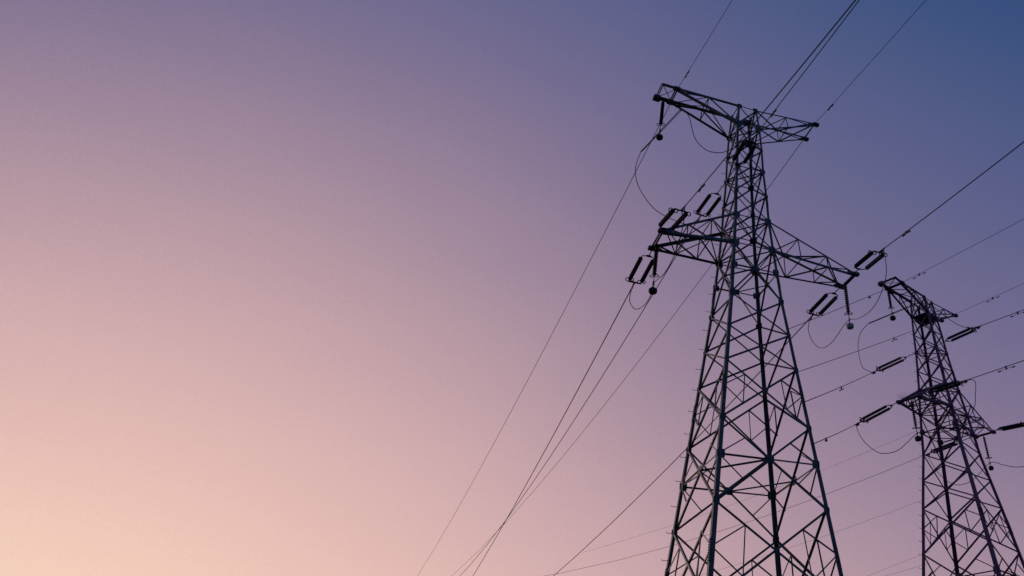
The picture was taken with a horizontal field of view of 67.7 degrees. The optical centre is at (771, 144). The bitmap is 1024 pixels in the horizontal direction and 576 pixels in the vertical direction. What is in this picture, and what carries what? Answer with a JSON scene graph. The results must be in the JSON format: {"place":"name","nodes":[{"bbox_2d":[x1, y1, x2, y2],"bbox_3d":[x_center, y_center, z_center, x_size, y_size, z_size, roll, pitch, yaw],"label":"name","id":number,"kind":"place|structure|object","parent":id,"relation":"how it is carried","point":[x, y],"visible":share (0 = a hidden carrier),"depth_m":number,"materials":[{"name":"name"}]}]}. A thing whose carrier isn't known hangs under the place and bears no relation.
{"place":"outdoors","nodes":[
{"label":"outdoors","id":0,"kind":"place"},
{"bbox_2d":[0,0,1023,575],"label":"sky","id":1,"kind":"structure","parent":0,"point":[280,280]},
{"bbox_2d":[582,425,929,552],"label":"distant wire","id":2,"kind":"object","parent":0,"point":[764,492],"visible":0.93,"depth_m":106.58,"materials":[{"name":"black metal"}]},
{"bbox_2d":[706,498,926,573],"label":"distant wire","id":3,"kind":"object","parent":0,"point":[828,534],"visible":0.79,"depth_m":101.04,"materials":[{"name":"black metal"}]},
{"label":"ground","id":4,"kind":"structure","parent":0,"visible":0},
{"bbox_2d":[647,83,859,575],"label":"lattice tower","id":5,"kind":"structure","parent":4,"relation":"on","point":[755,269],"depth_m":29.47,"materials":[{"name":"metal"}]},
{"bbox_2d":[419,105,669,572],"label":"earth wire","id":6,"kind":"object","parent":5,"relation":"attached to","point":[561,315],"visible":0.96,"depth_m":49.90,"materials":[{"name":"metal"}]},
{"bbox_2d":[455,140,802,572],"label":"earth wire","id":7,"kind":"object","parent":5,"relation":"attached to","point":[644,353],"visible":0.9,"depth_m":55.07,"materials":[{"name":"metal"}]},
{"bbox_2d":[625,251,653,289],"bbox_3d":[-6.051,5.793,32.655,1.001,0.242,3.229,17,-54,-20],"label":"tension insulator","id":8,"kind":"object","parent":5,"relation":"attached to","point":[644,275],"visible":1,"depth_m":32.73,"materials":[{"name":"black ceramic"}]},
{"bbox_2d":[473,289,630,574],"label":"power line","id":9,"kind":"object","parent":8,"relation":"attached to","point":[562,418],"visible":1,"depth_m":41.18,"materials":[{"name":"metal"}]},
{"bbox_2d":[648,241,658,294],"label":"hanging insulator","id":10,"kind":"object","parent":5,"relation":"hanging from","point":[652,290],"visible":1,"depth_m":30.33,"materials":[{"name":"black ceramic"}]},
{"bbox_2d":[629,207,684,309],"bbox_3d":[-5.150,5.587,30.474,0.056,2.302,7.297,17,-46,-20],"label":"jumper wire","id":11,"kind":"object","parent":10,"relation":"hanging from","point":[666,269],"visible":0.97,"depth_m":28.70,"materials":[{"name":"metal"}]},
{"bbox_2d":[656,100,664,140],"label":"hanging insulator","id":12,"kind":"object","parent":5,"relation":"hanging from","point":[659,137],"visible":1,"depth_m":36.76,"materials":[{"name":"black rubber"}]},
{"bbox_2d":[635,108,753,223],"bbox_3d":[-4.368,0.856,35.732,4.239,3.265,7.312,17,-46,-20],"label":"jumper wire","id":13,"kind":"object","parent":12,"relation":"hanging from","point":[673,117],"visible":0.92,"depth_m":35.88,"materials":[{"name":"metal"}]},
{"bbox_2d":[755,0,859,135],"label":"power line","id":14,"kind":"object","parent":13,"relation":"attached to","point":[809,64],"visible":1,"depth_m":29.29,"materials":[{"name":"metal"}]},
{"bbox_2d":[658,206,690,229],"bbox_3d":[-4.184,3.178,29.854,1.001,0.242,2.760,18,-36,-21],"label":"tension insulator","id":15,"kind":"object","parent":5,"relation":"attached to","point":[668,215],"visible":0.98,"depth_m":29.71,"materials":[{"name":"black rubber"}]},
{"bbox_2d":[685,0,855,205],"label":"power line","id":16,"kind":"object","parent":15,"relation":"attached to","point":[777,94],"visible":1,"depth_m":22.81,"materials":[{"name":"metal"}]},
{"bbox_2d":[679,1,731,85],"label":"earth wire","id":17,"kind":"object","parent":5,"relation":"attached to","point":[707,40],"visible":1,"depth_m":34.36,"materials":[{"name":"metal"}]},
{"bbox_2d":[694,184,724,220],"bbox_3d":[-3.239,3.070,37.362,1.001,0.242,3.613,19,-48,-22],"label":"tension insulator","id":18,"kind":"object","parent":5,"relation":"attached to","point":[704,202],"visible":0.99,"depth_m":37.55,"materials":[{"name":"black rubber"}]},
{"bbox_2d":[469,220,697,565],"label":"power line","id":19,"kind":"object","parent":18,"relation":"attached to","point":[593,389],"visible":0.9,"depth_m":48.87,"materials":[{"name":"metal"}]},
{"bbox_2d":[732,136,758,164],"bbox_3d":[-1.307,0.344,34.452,1.001,0.242,2.489,15,-42,-18],"label":"tension insulator","id":20,"kind":"object","parent":5,"relation":"attached to","point":[739,150],"visible":0.94,"depth_m":34.38,"materials":[{"name":"black rubber"}]},
{"bbox_2d":[806,288,838,319],"bbox_3d":[2.737,8.143,35.922,1.001,0.242,3.314,19,-52,-22],"label":"tension insulator","id":21,"kind":"object","parent":5,"relation":"attached to","point":[827,305],"visible":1,"depth_m":35.96,"materials":[{"name":"black ceramic"}]},
{"bbox_2d":[554,320,808,575],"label":"power line","id":22,"kind":"object","parent":21,"relation":"attached to","point":[683,451],"visible":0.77,"depth_m":46.94,"materials":[{"name":"metal"}]},
{"bbox_2d":[843,285,853,329],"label":"hanging insulator","id":23,"kind":"object","parent":5,"relation":"hanging from","point":[849,326],"visible":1,"depth_m":33.74,"materials":[{"name":"black ceramic"}]},
{"bbox_2d":[808,249,886,347],"bbox_3d":[3.634,7.863,33.742,0.243,2.322,7.503,16,-46,-20],"label":"jumper wire","id":24,"kind":"object","parent":23,"relation":"hanging from","point":[861,316],"visible":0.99,"depth_m":32.24,"materials":[{"name":"black metal"}]},
{"bbox_2d":[854,247,887,271],"bbox_3d":[4.578,5.525,33.047,1.001,0.242,3.082,14,-36,-17],"label":"tension insulator","id":25,"kind":"object","parent":5,"relation":"attached to","point":[866,257],"visible":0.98,"depth_m":32.81,"materials":[{"name":"black ceramic"}]},
{"bbox_2d":[885,141,1023,247],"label":"power line","id":26,"kind":"object","parent":25,"relation":"attached to","point":[958,192],"visible":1,"depth_m":27.53,"materials":[{"name":"metal"}]},
{"bbox_2d":[816,0,925,121],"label":"earth wire","id":27,"kind":"object","parent":5,"relation":"attached to","point":[872,59],"visible":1,"depth_m":35.74,"materials":[{"name":"metal"}]},
{"bbox_2d":[878,276,1023,575],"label":"lattice tower","id":28,"kind":"structure","parent":4,"relation":"on","point":[926,318],"depth_m":40.02,"materials":[{"name":"grey metal"}]},
{"bbox_2d":[789,289,885,328],"bbox_3d":[4.032,8.472,36.971,0.028,8.786,13.752,-23,-46,21],"label":"earth wire","id":29,"kind":"object","parent":28,"relation":"attached to","point":[834,310],"visible":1,"depth_m":34.65,"materials":[{"name":"metal"}]},
{"bbox_2d":[798,321,936,371],"bbox_3d":[6.533,10.793,38.875,0.026,11.659,21.306,-24,-47,22],"label":"earth wire","id":30,"kind":"object","parent":28,"relation":"attached to","point":[859,350],"visible":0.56,"depth_m":34.03,"materials":[{"name":"metal"}]},
{"bbox_2d":[854,403,895,425],"bbox_3d":[5.946,15.157,39.414,3.141,0.242,0.821,-35,-51,17],"label":"tension insulator","id":31,"kind":"object","parent":28,"relation":"attached to","point":[868,417],"visible":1,"depth_m":39.43,"materials":[{"name":"black ceramic"}]},
{"bbox_2d":[814,424,855,443],"bbox_3d":[3.159,13.585,32.996,0.034,5.650,13.799,-11,-43,9],"label":"power line","id":32,"kind":"object","parent":31,"relation":"attached to","point":[834,434],"visible":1,"depth_m":31.23,"materials":[{"name":"metal"}]},
{"bbox_2d":[887,290,895,320],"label":"hanging insulator","id":33,"kind":"object","parent":28,"relation":"hanging from","point":[892,317],"visible":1,"depth_m":43.47,"materials":[{"name":"black ceramic"}]},
{"bbox_2d":[858,302,978,372],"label":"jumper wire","id":34,"kind":"object","parent":33,"relation":"hanging from","point":[899,311],"visible":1,"depth_m":42.95,"materials":[{"name":"metal"}]},
{"bbox_2d":[871,353,914,373],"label":"tension insulator","id":35,"kind":"object","parent":28,"relation":"attached to","point":[889,366],"visible":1,"depth_m":44.46,"materials":[{"name":"black ceramic"}]},
{"bbox_2d":[805,372,872,401],"bbox_3d":[3.868,12.361,36.106,0.034,8.323,17.058,-14,-44,12],"label":"power line","id":36,"kind":"object","parent":35,"relation":"attached to","point":[835,389],"visible":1,"depth_m":32.84,"materials":[{"name":"metal"}]},
{"bbox_2d":[910,399,921,441],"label":"hanging insulator","id":37,"kind":"object","parent":28,"relation":"hanging from","point":[917,438],"visible":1,"depth_m":37.64,"materials":[{"name":"black ceramic"}]},
{"bbox_2d":[856,379,975,453],"bbox_3d":[7.803,14.857,37.531,7.758,2.351,0.340,-32,-50,28],"label":"jumper wire","id":38,"kind":"object","parent":37,"relation":"hanging from","point":[929,432],"visible":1,"depth_m":36.55,"materials":[{"name":"metal"}]},
{"bbox_2d":[921,379,967,394],"bbox_3d":[9.172,13.062,37.512,0.821,0.242,3.301,31,-48,-31],"label":"tension insulator","id":39,"kind":"object","parent":28,"relation":"attached to","point":[949,385],"visible":1,"depth_m":37.30,"materials":[{"name":"black ceramic"}]},
{"bbox_2d":[968,360,1023,379],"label":"power line","id":40,"kind":"object","parent":39,"relation":"attached to","point":[995,370],"visible":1,"depth_m":35.54,"materials":[{"name":"metal"}]},
{"bbox_2d":[925,437,971,455],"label":"tension insulator","id":41,"kind":"object","parent":28,"relation":"attached to","point":[945,446],"visible":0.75,"depth_m":46.23,"materials":[{"name":"black ceramic"}]},
{"bbox_2d":[546,456,921,575],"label":"power line","id":42,"kind":"object","parent":41,"relation":"attached to","point":[746,522],"visible":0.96,"depth_m":52.95,"materials":[{"name":"metal"}]},
{"bbox_2d":[936,325,980,345],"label":"tension insulator","id":43,"kind":"object","parent":28,"relation":"attached to","point":[960,333],"visible":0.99,"depth_m":42.21,"materials":[{"name":"black ceramic"}]},
{"bbox_2d":[981,310,1022,325],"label":"power line","id":44,"kind":"object","parent":43,"relation":"attached to","point":[1002,317],"visible":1,"depth_m":40.62,"materials":[{"name":"metal"}]},
{"bbox_2d":[904,219,1022,281],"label":"earth wire","id":45,"kind":"object","parent":28,"relation":"attached to","point":[967,248],"visible":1,"depth_m":40.77,"materials":[{"name":"metal"}]},
{"bbox_2d":[983,435,993,470],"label":"hanging insulator","id":46,"kind":"object","parent":28,"relation":"hanging from","point":[990,467],"visible":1,"depth_m":44.29,"materials":[{"name":"black ceramic"}]},
{"bbox_2d":[928,457,1023,484],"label":"jumper wire","id":47,"kind":"object","parent":46,"relation":"hanging from","point":[978,474],"visible":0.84,"depth_m":44.04,"materials":[{"name":"metal"}]},
{"bbox_2d":[995,422,1023,430],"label":"tension insulator","id":48,"kind":"object","parent":28,"relation":"attached to","point":[1013,426],"visible":1,"depth_m":44.08,"materials":[{"name":"black ceramic"}]}
]}

